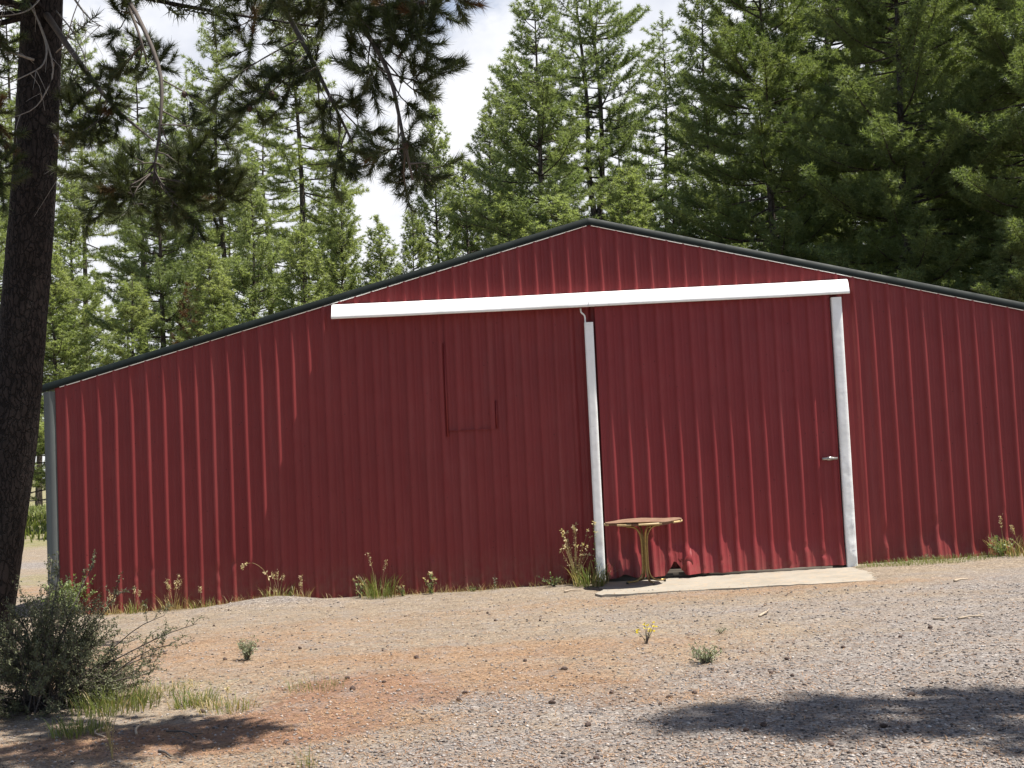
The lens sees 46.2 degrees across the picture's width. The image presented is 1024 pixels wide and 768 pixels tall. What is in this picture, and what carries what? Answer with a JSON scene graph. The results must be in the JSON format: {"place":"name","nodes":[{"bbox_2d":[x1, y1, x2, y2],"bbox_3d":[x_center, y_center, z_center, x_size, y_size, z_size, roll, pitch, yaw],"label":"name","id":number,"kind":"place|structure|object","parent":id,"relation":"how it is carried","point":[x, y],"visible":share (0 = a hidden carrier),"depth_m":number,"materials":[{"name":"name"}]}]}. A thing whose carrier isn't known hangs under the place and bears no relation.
{"place":"outdoors","nodes":[
{"label":"outdoors","id":0,"kind":"place"},
{"bbox_2d":[25,503,46,542],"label":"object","id":1,"kind":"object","parent":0,"point":[36,513],"depth_m":46.69,"materials":[{"name":"green plant"}]},
{"bbox_2d":[0,0,1011,477],"label":"sky","id":2,"kind":"structure","parent":0,"point":[490,30],"materials":[{"name":"white"}]},
{"bbox_2d":[0,481,1023,767],"bbox_3d":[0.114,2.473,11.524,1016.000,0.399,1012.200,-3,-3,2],"label":"ground","id":3,"kind":"structure","parent":0,"point":[934,577],"depth_m":10.10,"materials":[{"name":"beige gravel"}]},
{"bbox_2d":[0,117,65,480],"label":"pine tree","id":4,"kind":"object","parent":3,"relation":"on","point":[3,225],"visible":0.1,"depth_m":50.37,"materials":[{"name":"green plant"}]},
{"bbox_2d":[0,0,69,299],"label":"pine tree","id":5,"kind":"object","parent":3,"relation":"on","point":[10,104],"visible":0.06,"depth_m":58.88,"materials":[{"name":"green plant"}]},
{"bbox_2d":[30,242,101,501],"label":"pine tree","id":6,"kind":"object","parent":3,"relation":"on","point":[56,320],"visible":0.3,"depth_m":41.18,"materials":[{"name":"green plant"}]},
{"bbox_2d":[40,574,101,615],"bbox_3d":[-5.991,2.854,16.263,0.784,0.644,0.762,-3,-3,2],"label":"bush","id":7,"kind":"object","parent":3,"relation":"on","point":[66,585],"visible":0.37,"depth_m":16.26,"materials":[{"name":"green plant"}]},
{"bbox_2d":[34,164,126,484],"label":"pine tree","id":8,"kind":"object","parent":3,"relation":"on","point":[74,227],"visible":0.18,"depth_m":48.04,"materials":[{"name":"green plant"}]},
{"bbox_2d":[41,708,120,739],"bbox_3d":[-3.115,2.460,8.706,0.522,0.181,0.571,-4,-4,27],"label":"grass tuft","id":9,"kind":"object","parent":3,"relation":"on","point":[90,728],"visible":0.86,"depth_m":8.65,"materials":[{"name":"plant"}]},
{"bbox_2d":[54,17,137,370],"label":"pine tree","id":10,"kind":"object","parent":3,"relation":"on","point":[78,115],"visible":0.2,"depth_m":62.68,"materials":[{"name":"green plant"}]},
{"bbox_2d":[0,550,209,719],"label":"shrub","id":11,"kind":"object","parent":3,"relation":"on","point":[46,646],"visible":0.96,"depth_m":9.75,"materials":[{"name":"green plant"}]},
{"bbox_2d":[101,718,114,758],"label":"dry weed","id":12,"kind":"object","parent":3,"relation":"on","point":[110,745],"visible":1,"depth_m":7.80,"materials":[{"name":"plant"}]},
{"bbox_2d":[103,593,122,614],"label":"grass tuft","id":13,"kind":"object","parent":3,"relation":"on","point":[106,613],"visible":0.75,"depth_m":16.47,"materials":[{"name":"plant"}]},
{"bbox_2d":[60,676,168,717],"bbox_3d":[-3.143,2.488,9.571,0.935,0.235,0.939,-5,-4,38],"label":"grass tuft","id":14,"kind":"object","parent":3,"relation":"on","point":[131,703],"visible":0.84,"depth_m":9.48,"materials":[{"name":"plant"}]},
{"bbox_2d":[95,274,162,366],"bbox_3d":[-11.555,0.693,37.256,3.745,8.304,4.051,-5,-4,36],"label":"pine tree","id":15,"kind":"object","parent":3,"relation":"on","point":[125,309],"visible":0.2,"depth_m":36.95,"materials":[{"name":"green plant"}]},
{"bbox_2d":[122,586,146,613],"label":"grass tuft","id":16,"kind":"object","parent":3,"relation":"on","point":[132,611],"visible":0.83,"depth_m":16.39,"materials":[{"name":"plant"}]},
{"bbox_2d":[89,27,188,353],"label":"pine tree","id":17,"kind":"object","parent":3,"relation":"on","point":[136,132],"visible":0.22,"depth_m":54.60,"materials":[{"name":"green plant"}]},
{"bbox_2d":[135,719,149,734],"bbox_3d":[-2.689,2.484,8.693,0.053,0.029,0.418,-2,-3,-4],"label":"stick","id":18,"kind":"object","parent":3,"relation":"on","point":[138,726],"visible":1,"depth_m":8.68,"materials":[{"name":"grey wood"}]},
{"bbox_2d":[124,677,199,700],"bbox_3d":[-2.931,2.555,10.052,0.660,0.126,0.766,-3,-3,2],"label":"grass tuft","id":19,"kind":"object","parent":3,"relation":"on","point":[172,685],"visible":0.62,"depth_m":10.12,"materials":[{"name":"plant"}]},
{"bbox_2d":[83,71,241,364],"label":"pine tree","id":20,"kind":"object","parent":3,"relation":"on","point":[162,284],"visible":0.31,"depth_m":42.12,"materials":[{"name":"green plant"}]},
{"bbox_2d":[158,749,171,756],"bbox_3d":[-2.256,2.404,7.810,0.022,0.030,0.232,0,-4,-36],"label":"stick","id":21,"kind":"object","parent":3,"relation":"on","point":[164,751],"visible":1,"depth_m":7.81,"materials":[{"name":"grey wood"}]},
{"bbox_2d":[153,573,188,610],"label":"grass tuft","id":22,"kind":"object","parent":3,"relation":"on","point":[167,600],"visible":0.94,"depth_m":16.41,"materials":[{"name":"plant"}]},
{"bbox_2d":[166,730,202,738],"bbox_3d":[-2.274,2.441,8.383,0.089,0.044,0.501,0,-4,-40],"label":"stick","id":23,"kind":"object","parent":3,"relation":"on","point":[191,734],"visible":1,"depth_m":8.41,"materials":[{"name":"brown wood"}]},
{"bbox_2d":[171,281,201,343],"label":"pine tree","id":24,"kind":"object","parent":3,"relation":"on","point":[184,312],"visible":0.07,"depth_m":37.69,"materials":[{"name":"green plant"}]},
{"bbox_2d":[167,676,225,709],"bbox_3d":[-2.498,2.441,9.518,0.541,0.251,0.605,-3,-3,2],"label":"grass tuft","id":25,"kind":"object","parent":3,"relation":"on","point":[177,706],"visible":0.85,"depth_m":9.49,"materials":[{"name":"plant"}]},
{"bbox_2d":[151,70,247,345],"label":"pine tree","id":26,"kind":"object","parent":3,"relation":"on","point":[215,250],"visible":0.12,"depth_m":53.56,"materials":[{"name":"green plant"}]},
{"bbox_2d":[184,586,214,608],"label":"grass tuft","id":27,"kind":"object","parent":3,"relation":"on","point":[206,604],"visible":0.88,"depth_m":16.37,"materials":[{"name":"plant"}]},
{"bbox_2d":[174,242,243,341],"bbox_3d":[-9.057,0.185,36.262,3.869,9.003,4.656,0,-4,-36],"label":"pine tree","id":28,"kind":"object","parent":3,"relation":"on","point":[216,284],"visible":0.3,"depth_m":36.16,"materials":[{"name":"green plant"}]},
{"bbox_2d":[155,5,276,321],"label":"pine tree","id":29,"kind":"object","parent":3,"relation":"on","point":[223,242],"visible":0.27,"depth_m":44.49,"materials":[{"name":"green plant"}]},
{"bbox_2d":[192,686,263,714],"bbox_3d":[-2.168,2.420,9.253,0.499,0.198,0.585,-4,-4,27],"label":"grass tuft","id":30,"kind":"object","parent":3,"relation":"on","point":[228,705],"visible":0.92,"depth_m":9.23,"materials":[{"name":"plant"}]},
{"bbox_2d":[0,0,493,680],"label":"foreground pine","id":31,"kind":"object","parent":3,"relation":"on","point":[46,88],"visible":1,"depth_m":9.70,"materials":[{"name":"green plant"}]},
{"bbox_2d":[236,635,258,659],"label":"sage plant","id":32,"kind":"object","parent":3,"relation":"on","point":[246,650],"visible":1,"depth_m":11.56,"materials":[{"name":"green plant"}]},
{"bbox_2d":[203,152,295,334],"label":"pine tree","id":33,"kind":"object","parent":3,"relation":"on","point":[252,296],"visible":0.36,"depth_m":40.33,"materials":[{"name":"green plant"}]},
{"bbox_2d":[240,562,270,595],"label":"arching stalk","id":34,"kind":"object","parent":3,"relation":"on","point":[246,563],"visible":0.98,"depth_m":16.33,"materials":[{"name":"plant"}]},
{"bbox_2d":[226,101,325,315],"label":"pine tree","id":35,"kind":"object","parent":3,"relation":"on","point":[273,155],"visible":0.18,"depth_m":50.38,"materials":[{"name":"green plant"}]},
{"bbox_2d":[256,569,300,596],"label":"grass tuft","id":36,"kind":"object","parent":3,"relation":"on","point":[276,592],"visible":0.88,"depth_m":16.36,"materials":[{"name":"plant"}]},
{"bbox_2d":[272,214,330,312],"bbox_3d":[-6.169,-0.396,37.663,4.195,10.059,3.878,-4,-4,26],"label":"pine tree","id":37,"kind":"object","parent":3,"relation":"on","point":[303,267],"visible":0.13,"depth_m":37.75,"materials":[{"name":"green plant"}]},
{"bbox_2d":[296,576,311,596],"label":"grass tuft","id":38,"kind":"object","parent":3,"relation":"on","point":[297,594],"visible":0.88,"depth_m":16.39,"materials":[{"name":"plant"}]},
{"bbox_2d":[240,0,369,305],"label":"pine tree","id":39,"kind":"object","parent":3,"relation":"on","point":[289,172],"visible":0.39,"depth_m":46.41,"materials":[{"name":"green plant"}]},
{"bbox_2d":[289,742,322,767],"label":"grass tuft","id":40,"kind":"object","parent":3,"relation":"on","point":[307,760],"visible":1,"depth_m":7.32,"materials":[{"name":"plant"}]},
{"bbox_2d":[280,671,345,692],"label":"grass tuft","id":41,"kind":"object","parent":3,"relation":"on","point":[313,683],"visible":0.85,"depth_m":9.89,"materials":[{"name":"beige plant"}]},
{"bbox_2d":[291,129,366,299],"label":"pine tree","id":42,"kind":"object","parent":3,"relation":"on","point":[318,189],"visible":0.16,"depth_m":48.39,"materials":[{"name":"green plant"}]},
{"bbox_2d":[102,577,573,614],"bbox_3d":[-2.522,2.890,16.346,7.219,0.327,0.451,-3,-3,2],"label":"dry grass fringe","id":43,"kind":"object","parent":3,"relation":"on","point":[410,591],"visible":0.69,"depth_m":16.35,"materials":[{"name":"plant"}]},
{"bbox_2d":[313,179,365,296],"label":"pine tree","id":44,"kind":"object","parent":3,"relation":"on","point":[334,236],"visible":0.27,"depth_m":42.32,"materials":[{"name":"green plant"}]},
{"bbox_2d":[352,576,366,597],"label":"weed","id":45,"kind":"object","parent":3,"relation":"on","point":[359,593],"visible":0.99,"depth_m":16.30,"materials":[{"name":"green plant"}]},
{"bbox_2d":[355,214,405,287],"bbox_3d":[-4.103,-0.540,39.636,4.662,10.311,3.874,-3,-3,2],"label":"pine tree","id":46,"kind":"object","parent":3,"relation":"on","point":[380,263],"visible":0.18,"depth_m":39.59,"materials":[{"name":"green plant"}]},
{"bbox_2d":[356,553,407,598],"bbox_3d":[-1.802,2.601,16.305,0.883,0.628,0.758,-3,-3,2],"label":"grass tuft","id":47,"kind":"object","parent":3,"relation":"on","point":[374,592],"visible":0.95,"depth_m":16.24,"materials":[{"name":"plant"}]},
{"bbox_2d":[396,585,404,595],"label":"weed","id":48,"kind":"object","parent":3,"relation":"on","point":[399,588],"visible":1,"depth_m":16.25,"materials":[{"name":"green plant"}]},
{"bbox_2d":[391,204,430,276],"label":"pine tree","id":49,"kind":"object","parent":3,"relation":"on","point":[413,223],"visible":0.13,"depth_m":43.27,"materials":[{"name":"green plant"}]},
{"bbox_2d":[422,571,436,593],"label":"weed","id":50,"kind":"object","parent":3,"relation":"on","point":[432,583],"visible":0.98,"depth_m":16.25,"materials":[{"name":"green plant"}]},
{"bbox_2d":[399,96,466,271],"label":"pine tree","id":51,"kind":"object","parent":3,"relation":"on","point":[436,156],"visible":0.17,"depth_m":48.22,"materials":[{"name":"green plant"}]},
{"bbox_2d":[439,153,504,259],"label":"pine tree","id":52,"kind":"object","parent":3,"relation":"on","point":[455,205],"visible":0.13,"depth_m":41.43,"materials":[{"name":"green plant"}]},
{"bbox_2d":[439,90,527,261],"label":"pine tree","id":53,"kind":"object","parent":3,"relation":"on","point":[495,162],"visible":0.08,"depth_m":44.40,"materials":[{"name":"green plant"}]},
{"bbox_2d":[461,55,549,247],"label":"pine tree","id":54,"kind":"object","parent":3,"relation":"on","point":[469,147],"visible":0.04,"depth_m":53.57,"materials":[{"name":"green plant"}]},
{"bbox_2d":[482,191,533,246],"bbox_3d":[0.101,-0.892,36.787,4.471,10.126,5.381,-3,-3,14],"label":"pine tree","id":55,"kind":"object","parent":3,"relation":"on","point":[497,239],"visible":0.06,"depth_m":36.72,"materials":[{"name":"green plant"}]},
{"bbox_2d":[0,64,1017,506],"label":"distant forest","id":56,"kind":"object","parent":3,"relation":"on","point":[152,304],"depth_m":72.13,"materials":[{"name":"green wood"}]},
{"bbox_2d":[0,575,1023,767],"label":"needle litter","id":57,"kind":"object","parent":3,"relation":"on","point":[234,731],"visible":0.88,"depth_m":8.66,"materials":[{"name":"brown plant"}]},
{"bbox_2d":[42,217,1023,613],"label":"barn","id":58,"kind":"structure","parent":3,"relation":"on","point":[504,413],"depth_m":16.50,"materials":[{"name":"red paint"}]},
{"bbox_2d":[594,295,845,578],"bbox_3d":[2.807,0.707,16.226,3.209,3.711,0.195,-3,-3,2],"label":"sliding door","id":59,"kind":"structure","parent":58,"relation":"in","point":[719,417],"depth_m":16.31,"materials":[{"name":"red paint"}]},
{"bbox_2d":[438,0,636,261],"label":"pine tree","id":60,"kind":"object","parent":3,"relation":"on","point":[523,89],"visible":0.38,"depth_m":38.01,"materials":[{"name":"green plant"}]},
{"bbox_2d":[538,572,566,586],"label":"weed","id":61,"kind":"object","parent":3,"relation":"on","point":[552,582],"visible":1,"depth_m":16.15,"materials":[{"name":"green plant"}]},
{"bbox_2d":[528,183,582,233],"bbox_3d":[1.756,-0.934,34.244,5.127,9.687,4.740,-3,-3,1],"label":"pine tree","id":62,"kind":"object","parent":3,"relation":"on","point":[549,209],"visible":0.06,"depth_m":34.06,"materials":[{"name":"green plant"}]},
{"bbox_2d":[559,522,592,583],"bbox_3d":[0.872,2.295,16.193,0.465,0.852,0.494,-3,-3,2],"label":"weed","id":63,"kind":"object","parent":3,"relation":"on","point":[574,528],"visible":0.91,"depth_m":16.15,"materials":[{"name":"plant"}]},
{"bbox_2d":[566,559,616,587],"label":"grass tuft","id":64,"kind":"object","parent":3,"relation":"on","point":[600,580],"visible":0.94,"depth_m":16.00,"materials":[{"name":"plant"}]},
{"bbox_2d":[489,0,696,234],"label":"pine tree","id":65,"kind":"object","parent":3,"relation":"on","point":[597,75],"visible":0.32,"depth_m":42.08,"materials":[{"name":"green plant"}]},
{"bbox_2d":[592,521,597,576],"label":"weed","id":66,"kind":"object","parent":3,"relation":"on","point":[595,549],"visible":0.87,"depth_m":16.20,"materials":[{"name":"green plant"}]},
{"bbox_2d":[582,101,660,229],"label":"pine tree","id":67,"kind":"object","parent":3,"relation":"on","point":[611,167],"visible":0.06,"depth_m":52.58,"materials":[{"name":"green plant"}]},
{"bbox_2d":[601,165,653,229],"bbox_3d":[3.641,-1.381,36.188,4.451,10.677,5.356,-4,-4,21],"label":"pine tree","id":68,"kind":"object","parent":3,"relation":"on","point":[615,215],"visible":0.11,"depth_m":36.35,"materials":[{"name":"green plant"}]},
{"bbox_2d":[635,621,657,643],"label":"yellow flower","id":69,"kind":"object","parent":3,"relation":"on","point":[648,636],"visible":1,"depth_m":11.00,"materials":[{"name":"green plant"}]},
{"bbox_2d":[613,10,714,227],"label":"pine tree","id":70,"kind":"object","parent":3,"relation":"on","point":[649,150],"visible":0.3,"depth_m":46.45,"materials":[{"name":"green plant"}]},
{"bbox_2d":[653,192,699,238],"bbox_3d":[4.851,-0.877,34.358,4.610,9.250,4.987,-5,-4,39],"label":"pine tree","id":71,"kind":"object","parent":3,"relation":"on","point":[676,226],"visible":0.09,"depth_m":34.09,"materials":[{"name":"green plant"}]},
{"bbox_2d":[686,641,723,663],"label":"plant","id":72,"kind":"object","parent":3,"relation":"on","point":[708,657],"visible":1,"depth_m":9.92,"materials":[{"name":"green plant"}]},
{"bbox_2d":[645,0,769,251],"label":"pine tree","id":73,"kind":"object","parent":3,"relation":"on","point":[684,105],"visible":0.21,"depth_m":41.35,"materials":[{"name":"green plant"}]},
{"bbox_2d":[595,566,875,596],"bbox_3d":[2.886,2.678,15.449,3.695,0.372,1.767,-3,-3,2],"label":"concrete apron","id":74,"kind":"object","parent":3,"relation":"on","point":[777,578],"visible":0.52,"depth_m":15.30,"materials":[{"name":"beige concrete"}]},
{"bbox_2d":[604,517,681,584],"bbox_3d":[1.740,2.194,15.761,1.022,0.829,0.879,-3,-3,2],"label":"pedestal table","id":75,"kind":"object","parent":74,"relation":"on","point":[650,523],"visible":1,"depth_m":15.72,"materials":[{"name":"wood"}]},
{"bbox_2d":[655,0,895,267],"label":"pine tree","id":76,"kind":"object","parent":3,"relation":"on","point":[773,66],"visible":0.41,"depth_m":32.65,"materials":[{"name":"green plant"}]},
{"bbox_2d":[817,235,837,265],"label":"pine tree","id":77,"kind":"object","parent":3,"relation":"on","point":[825,237],"visible":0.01,"depth_m":30.77,"materials":[{"name":"green plant"}]},
{"bbox_2d":[705,0,974,271],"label":"pine tree","id":78,"kind":"object","parent":3,"relation":"on","point":[811,47],"visible":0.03,"depth_m":41.80,"materials":[{"name":"green plant"}]},
{"bbox_2d":[744,2,966,278],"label":"pine tree","id":79,"kind":"object","parent":3,"relation":"on","point":[868,67],"depth_m":50.64,"materials":[{"name":"green plant"}]},
{"bbox_2d":[879,723,887,727],"bbox_3d":[2.270,2.090,7.335,0.053,0.039,0.046,-4,-4,23],"label":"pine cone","id":80,"kind":"object","parent":3,"relation":"on","point":[883,725],"visible":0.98,"depth_m":7.32,"materials":[{"name":"brown plant"}]},
{"bbox_2d":[766,0,1023,292],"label":"pine tree","id":81,"kind":"object","parent":3,"relation":"on","point":[893,216],"visible":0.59,"depth_m":28.85,"materials":[{"name":"green plant"}]},
{"bbox_2d":[854,552,1000,567],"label":"short grass","id":82,"kind":"structure","parent":3,"relation":"on","point":[936,559],"depth_m":15.89,"materials":[{"name":"green plant"}]},
{"bbox_2d":[833,0,1023,295],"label":"pine tree","id":83,"kind":"object","parent":3,"relation":"on","point":[940,204],"visible":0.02,"depth_m":37.28,"materials":[{"name":"green plant"}]},
{"bbox_2d":[855,4,1023,279],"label":"pine tree","id":84,"kind":"object","parent":3,"relation":"on","point":[945,99],"visible":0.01,"depth_m":48.58,"materials":[{"name":"green plant"}]},
{"bbox_2d":[953,578,967,581],"bbox_3d":[5.222,2.278,13.972,0.236,0.034,0.032,-1,-4,-33],"label":"stick","id":85,"kind":"object","parent":3,"relation":"on","point":[956,580],"visible":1,"depth_m":13.95,"materials":[{"name":"brown wood"}]},
{"bbox_2d":[902,0,1023,299],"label":"pine tree","id":86,"kind":"object","parent":3,"relation":"on","point":[999,51],"visible":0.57,"depth_m":27.41,"materials":[{"name":"green plant"}]},
{"bbox_2d":[957,613,983,619],"bbox_3d":[4.331,2.197,11.340,0.264,0.040,0.092,-3,-3,2],"label":"stick","id":87,"kind":"object","parent":3,"relation":"on","point":[962,617],"visible":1,"depth_m":11.31,"materials":[{"name":"brown wood"}]},
{"bbox_2d":[970,209,1023,302],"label":"pine tree","id":88,"kind":"object","parent":3,"relation":"on","point":[1019,260],"visible":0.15,"depth_m":26.55,"materials":[{"name":"green plant"}]},
{"bbox_2d":[987,535,1013,556],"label":"weed","id":89,"kind":"object","parent":3,"relation":"on","point":[998,549],"visible":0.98,"depth_m":15.97,"materials":[{"name":"green plant"}]},
{"bbox_2d":[984,516,1022,556],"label":"grass tuft","id":90,"kind":"object","parent":3,"relation":"on","point":[991,552],"visible":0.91,"depth_m":15.95,"materials":[{"name":"plant"}]},
{"bbox_2d":[995,525,1023,557],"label":"grass tuft","id":91,"kind":"object","parent":3,"relation":"on","point":[1012,555],"visible":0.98,"depth_m":15.85,"materials":[{"name":"plant"}]},
{"bbox_2d":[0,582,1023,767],"bbox_3d":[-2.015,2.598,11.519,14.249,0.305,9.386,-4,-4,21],"label":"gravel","id":92,"kind":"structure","parent":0,"point":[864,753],"depth_m":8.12,"materials":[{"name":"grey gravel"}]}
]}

